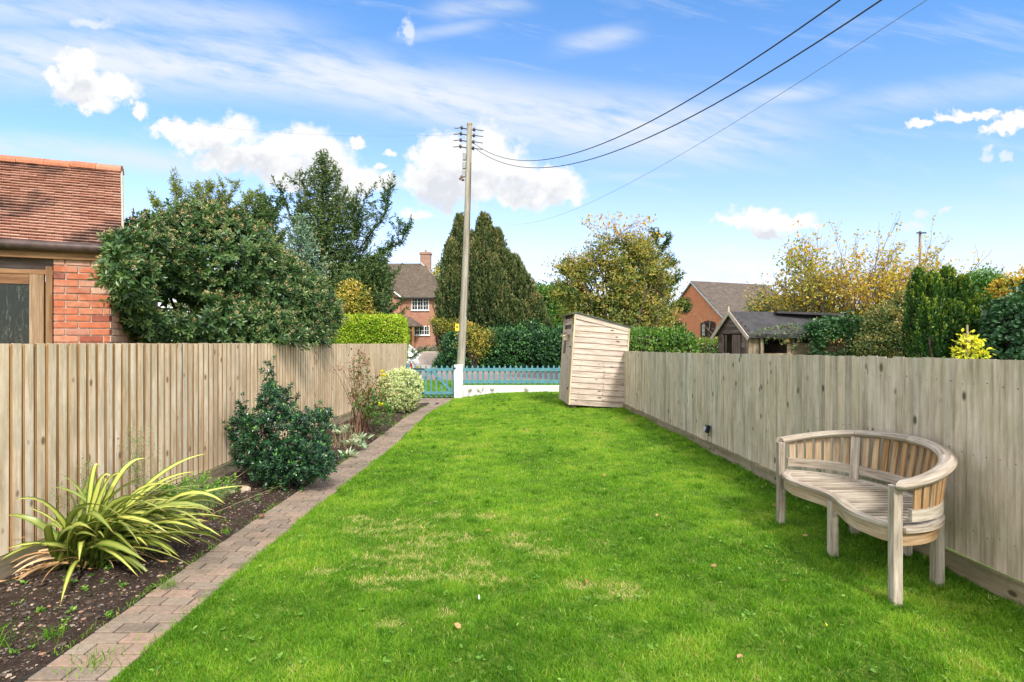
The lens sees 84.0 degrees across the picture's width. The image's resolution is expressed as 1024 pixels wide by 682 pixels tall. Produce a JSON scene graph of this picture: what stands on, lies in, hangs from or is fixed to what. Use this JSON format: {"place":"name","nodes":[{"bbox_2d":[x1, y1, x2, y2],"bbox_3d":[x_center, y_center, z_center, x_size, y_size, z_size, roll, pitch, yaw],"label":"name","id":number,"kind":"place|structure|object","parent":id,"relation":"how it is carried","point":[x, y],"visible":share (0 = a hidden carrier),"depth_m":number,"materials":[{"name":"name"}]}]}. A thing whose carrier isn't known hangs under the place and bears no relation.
{"place":"outdoors","nodes":[
{"label":"outdoors","id":0,"kind":"place"},
{"bbox_2d":[0,402,428,681],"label":"flower bed","id":1,"kind":"object","parent":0,"point":[74,632],"visible":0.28,"depth_m":3.64,"materials":[{"name":"soil"}]},
{"bbox_2d":[0,616,37,649],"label":"grass tuft","id":2,"kind":"object","parent":1,"relation":"on","point":[3,639],"visible":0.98,"depth_m":2.89,"materials":[{"name":"green plant"}]},
{"bbox_2d":[24,619,69,645],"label":"grass tuft","id":3,"kind":"object","parent":1,"relation":"on","point":[49,637],"visible":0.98,"depth_m":2.94,"materials":[{"name":"green plant"}]},
{"bbox_2d":[50,456,99,531],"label":"feathery plant","id":4,"kind":"object","parent":1,"relation":"on","point":[82,477],"visible":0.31,"depth_m":4.14,"materials":[{"name":"green plant"}]},
{"bbox_2d":[114,437,118,498],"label":"dry stalk","id":5,"kind":"object","parent":1,"relation":"on","point":[116,461],"visible":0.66,"depth_m":4.65,"materials":[{"name":"beige plant"}]},
{"bbox_2d":[0,453,246,604],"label":"phormium","id":6,"kind":"object","parent":1,"relation":"on","point":[101,532],"visible":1,"depth_m":3.81,"materials":[{"name":"green plant"}]},
{"bbox_2d":[118,424,160,507],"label":"wispy shrub","id":7,"kind":"object","parent":1,"relation":"on","point":[137,472],"visible":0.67,"depth_m":4.73,"materials":[{"name":"green plant"}]},
{"bbox_2d":[149,471,240,499],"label":"feathery plant","id":8,"kind":"object","parent":1,"relation":"on","point":[218,482],"visible":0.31,"depth_m":5.41,"materials":[{"name":"green plant"}]},
{"bbox_2d":[4,409,411,653],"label":"weeds","id":9,"kind":"object","parent":1,"relation":"on","point":[71,607],"visible":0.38,"depth_m":3.55,"materials":[{"name":"green plant"}]},
{"bbox_2d":[0,404,421,681],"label":"bed stones","id":10,"kind":"object","parent":1,"relation":"on","point":[44,616],"visible":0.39,"depth_m":3.50,"materials":[{"name":"stone"}]},
{"bbox_2d":[213,527,236,534],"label":"grass tuft","id":11,"kind":"object","parent":1,"relation":"on","point":[225,531],"visible":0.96,"depth_m":4.55,"materials":[{"name":"green plant"}]},
{"bbox_2d":[172,473,283,516],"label":"feathery plant","id":12,"kind":"object","parent":1,"relation":"on","point":[209,503],"visible":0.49,"depth_m":5.05,"materials":[{"name":"green plant"}]},
{"bbox_2d":[239,485,250,492],"bbox_3d":[-2.698,1.502,5.749,0.116,0.082,0.077,0,0,0],"label":"stone","id":13,"kind":"object","parent":1,"relation":"on","point":[245,489],"visible":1,"depth_m":5.73,"materials":[{"name":"beige stone"}]},
{"bbox_2d":[221,355,343,491],"bbox_3d":[-2.518,0.891,6.213,1.570,1.464,1.258,0,0,0],"label":"glossy shrub","id":14,"kind":"object","parent":1,"relation":"on","point":[278,453],"visible":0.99,"depth_m":6.02,"materials":[{"name":"green plant"}]},
{"bbox_2d":[325,416,372,456],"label":"lambs ears","id":15,"kind":"object","parent":1,"relation":"on","point":[354,441],"visible":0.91,"depth_m":8.37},
{"bbox_2d":[329,345,396,432],"bbox_3d":[-2.397,0.814,9.529,1.116,1.482,0.789,0,0,15],"label":"rose bush","id":16,"kind":"object","parent":1,"relation":"on","point":[368,409],"visible":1,"depth_m":9.49,"materials":[{"name":"brown plant"}]},
{"bbox_2d":[376,366,423,412],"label":"variegated bush","id":17,"kind":"object","parent":1,"relation":"on","point":[411,396],"visible":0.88,"depth_m":12.20,"materials":[{"name":"green plant"}]},
{"bbox_2d":[16,403,438,681],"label":"edging","id":18,"kind":"object","parent":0,"point":[25,677],"visible":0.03,"depth_m":3.31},
{"bbox_2d":[24,398,451,681],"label":"path","id":19,"kind":"structure","parent":0,"point":[150,614],"depth_m":3.62,"materials":[{"name":"beige brick"}]},
{"bbox_2d":[44,632,141,681],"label":"grass tuft","id":20,"kind":"object","parent":19,"relation":"on","point":[94,663],"visible":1,"depth_m":2.70,"materials":[{"name":"green plant"}]},
{"bbox_2d":[159,573,179,589],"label":"grass tuft","id":21,"kind":"object","parent":19,"relation":"on","point":[168,583],"visible":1,"depth_m":3.55,"materials":[{"name":"green plant"}]},
{"bbox_2d":[52,403,444,655],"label":"path edge grass","id":22,"kind":"structure","parent":19,"relation":"on","point":[219,584],"depth_m":3.75,"materials":[{"name":"green plant"}]},
{"bbox_2d":[418,351,438,367],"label":"driveway","id":23,"kind":"structure","parent":0,"point":[425,358],"depth_m":39.83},
{"bbox_2d":[410,379,558,395],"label":"verge grass","id":24,"kind":"structure","parent":0,"point":[434,385],"depth_m":21.83,"materials":[{"name":"green plant"}]},
{"bbox_2d":[416,374,557,379],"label":"road","id":25,"kind":"structure","parent":0,"point":[502,376],"depth_m":28.04,"materials":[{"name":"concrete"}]},
{"bbox_2d":[0,342,1022,581],"bbox_3d":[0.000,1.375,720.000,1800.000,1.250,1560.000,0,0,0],"label":"ground","id":26,"kind":"structure","parent":0,"point":[434,396],"depth_m":7.90,"materials":[{"name":"brown soil"}]},
{"bbox_2d":[0,155,159,343],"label":"outbuilding","id":27,"kind":"structure","parent":26,"relation":"on","point":[56,216],"depth_m":6.20,"materials":[{"name":"red brick"}]},
{"bbox_2d":[0,266,53,343],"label":"window frame","id":28,"kind":"structure","parent":27,"relation":"in","point":[22,290],"depth_m":6.04,"materials":[{"name":"brown wood"}]},
{"bbox_2d":[0,343,406,579],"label":"wooden fence","id":29,"kind":"object","parent":26,"relation":"on","point":[63,407],"visible":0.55,"depth_m":4.97,"materials":[{"name":"beige wood"}]},
{"bbox_2d":[146,166,263,342],"bbox_3d":[-12.865,-2.791,24.085,5.718,8.682,4.758,0,0,0],"label":"cedar tree","id":30,"kind":"object","parent":26,"relation":"on","point":[197,191],"visible":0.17,"depth_m":23.38,"materials":[{"name":"green plant"}]},
{"bbox_2d":[87,196,348,350],"bbox_3d":[-4.053,-0.243,8.473,2.302,3.649,5.304,0,0,21],"label":"viburnum shrub","id":31,"kind":"object","parent":26,"relation":"on","point":[147,259],"visible":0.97,"depth_m":7.57,"materials":[{"name":"green plant"}]},
{"bbox_2d":[234,190,287,295],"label":"spruce tree","id":32,"kind":"object","parent":26,"relation":"on","point":[257,210],"visible":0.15,"depth_m":26.82,"materials":[{"name":"green plant"}]},
{"bbox_2d":[271,212,344,333],"bbox_3d":[-5.848,-1.037,15.958,2.261,5.173,2.289,0,0,0],"label":"blue spruce","id":33,"kind":"object","parent":26,"relation":"on","point":[300,233],"visible":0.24,"depth_m":15.97,"materials":[{"name":"green plant"}]},
{"bbox_2d":[256,148,428,358],"bbox_3d":[-6.536,-2.797,21.000,6.417,8.693,6.056,0,0,-27],"label":"douglas fir","id":34,"kind":"object","parent":26,"relation":"on","point":[329,210],"visible":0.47,"depth_m":20.16,"materials":[{"name":"green plant"}]},
{"bbox_2d":[334,278,379,319],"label":"golden shrub","id":35,"kind":"object","parent":26,"relation":"on","point":[354,308],"visible":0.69,"depth_m":18.70,"materials":[{"name":"yellow plant"}]},
{"bbox_2d":[328,248,397,319],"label":"yew tree","id":36,"kind":"object","parent":26,"relation":"on","point":[383,307],"visible":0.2,"depth_m":19.75,"materials":[{"name":"green plant"}]},
{"bbox_2d":[332,312,409,360],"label":"clipped hedge","id":37,"kind":"object","parent":26,"relation":"on","point":[370,329],"visible":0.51,"depth_m":18.19,"materials":[{"name":"green plant"}]},
{"bbox_2d":[387,250,439,349],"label":"brick house","id":38,"kind":"structure","parent":26,"relation":"on","point":[415,285],"depth_m":50.00,"materials":[{"name":"brick"}]},
{"bbox_2d":[408,327,414,347],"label":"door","id":39,"kind":"structure","parent":38,"relation":"in","point":[410,332],"depth_m":49.95,"materials":[{"name":"brown wood"}]},
{"bbox_2d":[411,299,429,310],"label":"window","id":40,"kind":"structure","parent":38,"relation":"in","point":[417,304],"depth_m":49.99,"materials":[{"name":"white paint"}]},
{"bbox_2d":[414,326,429,335],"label":"window","id":41,"kind":"structure","parent":38,"relation":"in","point":[418,331],"depth_m":49.97,"materials":[{"name":"white paint"}]},
{"bbox_2d":[407,344,420,379],"bbox_3d":[-5.706,0.918,21.900,4.193,1.583,1.800,0,0,0],"label":"parked car","id":42,"kind":"object","parent":26,"relation":"on","point":[412,361],"visible":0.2,"depth_m":21.80,"materials":[{"name":"white paint"}]},
{"bbox_2d":[426,345,437,350],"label":"lavender bush","id":43,"kind":"object","parent":26,"relation":"on","point":[432,348],"visible":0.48,"depth_m":46.81,"materials":[{"name":"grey plant"}]},
{"bbox_2d":[431,260,440,279],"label":"green tree","id":44,"kind":"object","parent":26,"relation":"on","point":[436,271],"visible":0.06,"depth_m":65.17,"materials":[{"name":"yellow plant"}]},
{"bbox_2d":[426,313,458,352],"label":"yellow shrub","id":45,"kind":"object","parent":26,"relation":"on","point":[434,322],"visible":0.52,"depth_m":33.77,"materials":[{"name":"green plant"}]},
{"bbox_2d":[431,330,466,367],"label":"evergreen hedge","id":46,"kind":"object","parent":26,"relation":"on","point":[443,359],"visible":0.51,"depth_m":32.27,"materials":[{"name":"green plant"}]},
{"bbox_2d":[432,211,477,346],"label":"cypress tree","id":47,"kind":"object","parent":26,"relation":"on","point":[447,297],"visible":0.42,"depth_m":34.63,"materials":[{"name":"green plant"}]},
{"bbox_2d":[454,365,463,397],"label":"gate pillar","id":48,"kind":"structure","parent":26,"relation":"on","point":[458,381],"depth_m":16.88,"materials":[{"name":"white paint"}]},
{"bbox_2d":[453,122,483,385],"bbox_3d":[-1.530,-2.808,19.998,1.066,9.732,0.303,0,0,0],"label":"telegraph pole","id":49,"kind":"object","parent":26,"relation":"on","point":[461,327],"visible":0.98,"depth_m":19.91,"materials":[{"name":"grey wood"}]},
{"bbox_2d":[151,117,459,135],"bbox_3d":[-9.239,-8.762,23.000,16.142,3.003,0.006,0,0,22],"label":"overhead cable","id":50,"kind":"object","parent":49,"relation":"attached to","point":[293,133],"visible":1,"depth_m":22.80,"materials":[{"name":"black rubber"}]},
{"bbox_2d":[474,0,840,160],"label":"overhead cable","id":51,"kind":"object","parent":49,"relation":"attached to","point":[697,94],"visible":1,"depth_m":7.56,"materials":[{"name":"black rubber"}]},
{"bbox_2d":[474,0,881,167],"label":"overhead cable","id":52,"kind":"object","parent":49,"relation":"attached to","point":[862,12],"visible":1,"depth_m":7.23,"materials":[{"name":"black rubber"}]},
{"bbox_2d":[452,321,497,367],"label":"yellow shrub","id":53,"kind":"object","parent":26,"relation":"on","point":[474,332],"visible":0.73,"depth_m":30.95,"materials":[{"name":"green plant"}]},
{"bbox_2d":[459,211,519,338],"bbox_3d":[-1.215,-3.282,34.818,3.537,9.509,4.119,0,0,42],"label":"cypress tree","id":54,"kind":"object","parent":26,"relation":"on","point":[489,253],"visible":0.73,"depth_m":33.98,"materials":[{"name":"green plant"}]},
{"bbox_2d":[422,371,557,373],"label":"kerb","id":55,"kind":"structure","parent":26,"relation":"on","point":[501,372],"depth_m":29.98,"materials":[{"name":"concrete"}]},
{"bbox_2d":[448,317,563,367],"bbox_3d":[0.609,0.466,32.422,8.518,4.045,4.094,0,0,0],"label":"evergreen hedge","id":56,"kind":"object","parent":26,"relation":"on","point":[541,346],"visible":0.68,"depth_m":31.36,"materials":[{"name":"green plant"}]},
{"bbox_2d":[463,385,558,396],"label":"white wall","id":57,"kind":"structure","parent":26,"relation":"on","point":[517,388],"depth_m":16.95,"materials":[{"name":"paint"}]},
{"bbox_2d":[463,365,559,383],"bbox_3d":[0.646,1.009,17.009,4.215,0.584,0.058,0,0,0],"label":"picket fence","id":58,"kind":"object","parent":57,"relation":"on","point":[510,369],"visible":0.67,"depth_m":16.98,"materials":[{"name":"teal paint"}]},
{"bbox_2d":[487,252,555,354],"bbox_3d":[0.518,-2.017,34.422,4.266,6.985,3.949,0,0,23],"label":"cypress tree","id":59,"kind":"object","parent":26,"relation":"on","point":[526,301],"visible":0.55,"depth_m":33.95,"materials":[{"name":"green plant"}]},
{"bbox_2d":[535,278,582,330],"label":"green tree","id":60,"kind":"object","parent":26,"relation":"on","point":[551,307],"visible":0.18,"depth_m":37.93,"materials":[{"name":"green plant"}]},
{"bbox_2d":[541,211,695,328],"bbox_3d":[4.461,-1.899,23.896,6.573,7.011,4.063,0,0,0],"label":"autumn tree","id":61,"kind":"object","parent":26,"relation":"on","point":[615,299],"visible":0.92,"depth_m":23.43,"materials":[{"name":"green plant"}]},
{"bbox_2d":[675,296,693,314],"bbox_3d":[7.570,-1.530,25.018,0.867,0.870,0.900,0,0,-34],"label":"mistletoe ball","id":62,"kind":"object","parent":61,"relation":"attached to","point":[687,309],"visible":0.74,"depth_m":24.88,"materials":[{"name":"green plant"}]},
{"bbox_2d":[624,226,686,328],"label":"fir tree","id":63,"kind":"object","parent":26,"relation":"on","point":[664,247],"visible":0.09,"depth_m":26.45,"materials":[{"name":"green plant"}]},
{"bbox_2d":[629,323,703,352],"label":"clipped hedge","id":64,"kind":"object","parent":26,"relation":"on","point":[679,339],"visible":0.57,"depth_m":14.44,"materials":[{"name":"green plant"}]},
{"bbox_2d":[691,335,717,353],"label":"clipped hedge","id":65,"kind":"object","parent":26,"relation":"on","point":[706,347],"visible":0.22,"depth_m":19.08,"materials":[{"name":"green plant"}]},
{"bbox_2d":[694,292,752,338],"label":"bare tree","id":66,"kind":"object","parent":26,"relation":"on","point":[723,313],"visible":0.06,"depth_m":20.16,"materials":[{"name":"brown plant"}]},
{"bbox_2d":[665,281,796,343],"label":"brick house","id":67,"kind":"structure","parent":26,"relation":"on","point":[704,295],"depth_m":43.52,"materials":[{"name":"red brick"}]},
{"bbox_2d":[700,321,715,336],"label":"window","id":68,"kind":"structure","parent":67,"relation":"in","point":[704,331],"depth_m":42.45,"materials":[{"name":"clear glass"}]},
{"bbox_2d":[710,306,830,354],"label":"old shed","id":69,"kind":"structure","parent":26,"relation":"on","point":[734,330],"depth_m":12.79,"materials":[{"name":"wood"}]},
{"bbox_2d":[722,335,726,352],"bbox_3d":[4.945,0.710,13.244,0.057,1.702,0.250,0,0,10],"label":"door","id":70,"kind":"structure","parent":69,"relation":"in","point":[722,335],"depth_m":13.20,"materials":[{"name":"black wood"}]},
{"bbox_2d":[732,335,740,353],"bbox_3d":[5.054,0.710,12.814,0.018,1.700,0.338,0,0,-10],"label":"door","id":71,"kind":"structure","parent":69,"relation":"in","point":[736,339],"depth_m":12.79,"materials":[{"name":"brown wood"}]},
{"bbox_2d":[764,338,811,354],"bbox_3d":[6.190,0.188,12.583,1.440,0.625,0.053,0,0,-10],"label":"window frame","id":72,"kind":"structure","parent":69,"relation":"in","point":[792,339],"depth_m":12.56,"materials":[{"name":"beige wood"}]},
{"bbox_2d":[740,280,838,343],"bbox_3d":[8.867,-0.172,18.076,3.340,3.511,2.133,0,0,0],"label":"mixed shrub","id":73,"kind":"object","parent":26,"relation":"on","point":[768,309],"visible":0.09,"depth_m":17.84,"materials":[{"name":"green plant"}]},
{"bbox_2d":[765,311,851,355],"bbox_3d":[7.037,0.430,13.570,2.000,2.228,1.960,0,0,0],"label":"ivy hut","id":74,"kind":"object","parent":26,"relation":"on","point":[801,348],"visible":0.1,"depth_m":12.91,"materials":[{"name":"wood"}]},
{"bbox_2d":[751,309,870,356],"bbox_3d":[6.482,0.443,12.285,2.801,2.235,1.500,0,0,0],"label":"ivy","id":75,"kind":"object","parent":26,"relation":"on","point":[838,328],"visible":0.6,"depth_m":12.08,"materials":[{"name":"green plant"}]},
{"bbox_2d":[623,351,1023,606],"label":"wooden fence","id":76,"kind":"object","parent":26,"relation":"on","point":[969,413],"visible":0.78,"depth_m":4.49,"materials":[{"name":"wood"}]},
{"bbox_2d":[703,424,710,435],"bbox_3d":[2.704,1.244,7.900,0.088,0.163,0.085,0,0,0],"label":"fence lamp","id":77,"kind":"object","parent":76,"relation":"attached to","point":[706,428],"visible":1,"depth_m":7.86,"materials":[{"name":"black plastic"}]},
{"bbox_2d":[772,237,888,342],"bbox_3d":[8.773,-0.576,14.835,3.820,4.279,2.140,0,0,0],"label":"leafy shrub","id":78,"kind":"object","parent":26,"relation":"on","point":[797,272],"visible":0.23,"depth_m":14.88,"materials":[{"name":"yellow plant"}]},
{"bbox_2d":[738,211,1004,356],"bbox_3d":[9.087,-1.002,14.691,6.233,4.544,3.890,0,0,0],"label":"golden tree","id":79,"kind":"object","parent":26,"relation":"on","point":[886,283],"visible":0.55,"depth_m":14.29,"materials":[{"name":"yellow plant"}]},
{"bbox_2d":[844,285,920,357],"bbox_3d":[7.566,0.208,11.482,1.749,2.755,1.372,0,0,0],"label":"mixed shrub","id":80,"kind":"object","parent":26,"relation":"on","point":[875,341],"visible":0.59,"depth_m":11.31,"materials":[{"name":"green plant"}]},
{"bbox_2d":[916,231,926,265],"bbox_3d":[21.519,-2.121,29.977,0.500,7.342,0.215,0,0,0],"label":"telegraph pole","id":81,"kind":"object","parent":26,"relation":"on","point":[920,241],"visible":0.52,"depth_m":29.94,"materials":[{"name":"brown wood"}]},
{"bbox_2d":[900,264,996,358],"bbox_3d":[7.367,0.121,9.567,1.694,2.878,1.100,0,0,-29],"label":"irish yew","id":82,"kind":"object","parent":26,"relation":"on","point":[946,303],"visible":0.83,"depth_m":9.40,"materials":[{"name":"green plant"}]},
{"bbox_2d":[949,325,996,358],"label":"yellow sapling","id":83,"kind":"object","parent":26,"relation":"on","point":[966,340],"visible":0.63,"depth_m":6.27,"materials":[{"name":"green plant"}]},
{"bbox_2d":[959,262,1009,358],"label":"green shrub","id":84,"kind":"object","parent":26,"relation":"on","point":[980,282],"visible":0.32,"depth_m":10.82,"materials":[{"name":"green plant"}]},
{"bbox_2d":[972,278,1023,359],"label":"ivy hedge","id":85,"kind":"object","parent":26,"relation":"on","point":[1002,331],"visible":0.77,"depth_m":8.54,"materials":[{"name":"green plant"}]},
{"bbox_2d":[982,264,1023,306],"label":"autumn bush","id":86,"kind":"object","parent":26,"relation":"on","point":[1002,285],"visible":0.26,"depth_m":9.63,"materials":[{"name":"yellow plant"}]},
{"bbox_3d":[-3.090,1.250,17.020,0.090,1.150,0.090,0,0,0],"label":"gate post","id":87,"kind":"object","parent":26,"relation":"on","visible":0},
{"bbox_2d":[412,365,455,396],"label":"garden gate","id":88,"kind":"structure","parent":87,"relation":"attached to","point":[430,370],"depth_m":17.01,"materials":[{"name":"teal paint"}]},
{"bbox_2d":[0,0,1023,340],"label":"sky","id":89,"kind":"structure","parent":0,"point":[921,119],"materials":[{"name":"blue"}]},
{"bbox_2d":[107,391,1023,681],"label":"lawn","id":90,"kind":"structure","parent":0,"point":[522,582],"depth_m":3.59,"materials":[{"name":"green plant"}]},
{"bbox_2d":[149,393,1023,681],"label":"lawn weeds","id":91,"kind":"object","parent":90,"relation":"on","point":[873,669],"visible":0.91,"depth_m":3.42,"materials":[{"name":"green plant"}]},
{"bbox_2d":[559,312,632,407],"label":"garden shed","id":92,"kind":"structure","parent":90,"relation":"on","point":[592,363],"depth_m":12.79,"materials":[{"name":"beige wood"}]},
{"bbox_2d":[559,329,571,401],"bbox_3d":[1.256,0.565,13.489,0.035,1.700,1.118,4,0,-4],"label":"door","id":93,"kind":"structure","parent":92,"relation":"in","point":[566,351],"depth_m":13.43,"materials":[{"name":"beige wood"}]},
{"bbox_2d":[774,430,957,606],"bbox_3d":[2.558,1.120,4.070,0.750,0.880,1.589,0,0,0],"label":"garden bench","id":94,"kind":"object","parent":90,"relation":"on","point":[898,518],"visible":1,"depth_m":4.04,"materials":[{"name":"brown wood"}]},
{"bbox_2d":[499,0,926,223],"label":"overhead cable","id":95,"kind":"object","parent":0,"point":[773,98],"visible":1,"depth_m":10.50,"materials":[{"name":"black rubber"}]}
]}

